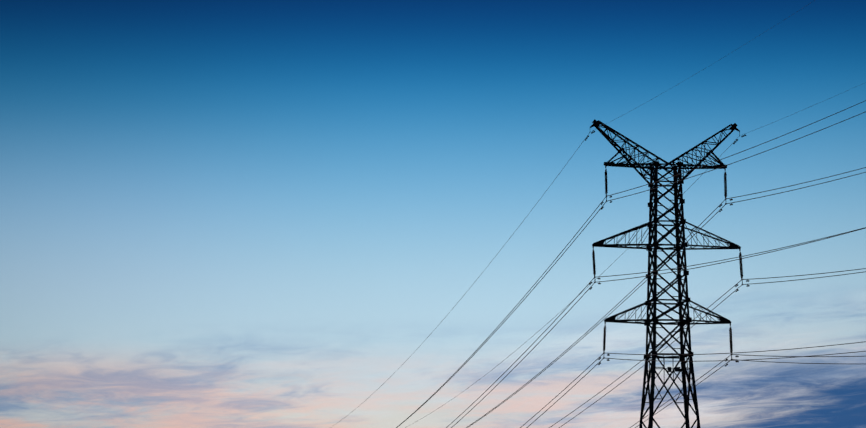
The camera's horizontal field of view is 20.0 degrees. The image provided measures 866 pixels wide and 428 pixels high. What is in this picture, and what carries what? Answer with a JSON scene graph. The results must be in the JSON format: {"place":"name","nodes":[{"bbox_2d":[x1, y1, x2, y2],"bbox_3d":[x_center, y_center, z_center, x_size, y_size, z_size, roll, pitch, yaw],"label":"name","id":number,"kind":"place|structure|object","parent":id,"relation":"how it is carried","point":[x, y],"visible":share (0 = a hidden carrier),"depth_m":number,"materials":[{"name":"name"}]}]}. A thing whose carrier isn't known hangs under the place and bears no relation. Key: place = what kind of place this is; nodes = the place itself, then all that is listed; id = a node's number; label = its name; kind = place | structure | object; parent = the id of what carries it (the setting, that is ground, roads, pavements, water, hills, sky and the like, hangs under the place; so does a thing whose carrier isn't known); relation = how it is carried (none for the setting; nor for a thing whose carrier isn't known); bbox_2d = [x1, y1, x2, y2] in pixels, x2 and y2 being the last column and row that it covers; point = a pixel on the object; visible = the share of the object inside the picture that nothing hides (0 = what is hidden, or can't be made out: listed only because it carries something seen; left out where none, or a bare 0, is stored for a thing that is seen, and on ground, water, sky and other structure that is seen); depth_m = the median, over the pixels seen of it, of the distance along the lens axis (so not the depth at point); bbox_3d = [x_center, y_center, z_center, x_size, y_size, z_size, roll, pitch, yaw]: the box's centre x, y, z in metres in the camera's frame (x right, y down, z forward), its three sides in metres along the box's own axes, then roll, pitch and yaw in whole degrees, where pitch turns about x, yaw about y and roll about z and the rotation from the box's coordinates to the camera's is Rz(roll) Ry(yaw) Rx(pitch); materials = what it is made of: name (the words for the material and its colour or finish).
{"place":"outdoors","nodes":[
{"label":"outdoors","id":0,"kind":"place"},
{"bbox_2d":[0,0,865,427],"label":"sky","id":1,"kind":"structure","parent":0,"point":[214,213],"materials":[{"name":"blue"}]},
{"label":"ground","id":2,"kind":"structure","parent":0,"visible":0},
{"bbox_2d":[590,120,742,427],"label":"transmission tower","id":3,"kind":"structure","parent":2,"relation":"on","point":[680,322],"depth_m":194.69,"materials":[{"name":"metal"}]},
{"bbox_2d":[336,0,865,427],"bbox_3d":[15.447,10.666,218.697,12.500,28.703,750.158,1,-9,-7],"label":"conductors","id":4,"kind":"object","parent":3,"relation":"attached to","point":[659,274],"visible":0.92,"depth_m":193.74,"materials":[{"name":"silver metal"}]},
{"bbox_2d":[585,131,749,366],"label":"line hardware","id":5,"kind":"object","parent":3,"relation":"attached to","point":[747,280],"visible":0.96,"depth_m":195.07,"materials":[{"name":"metal"}]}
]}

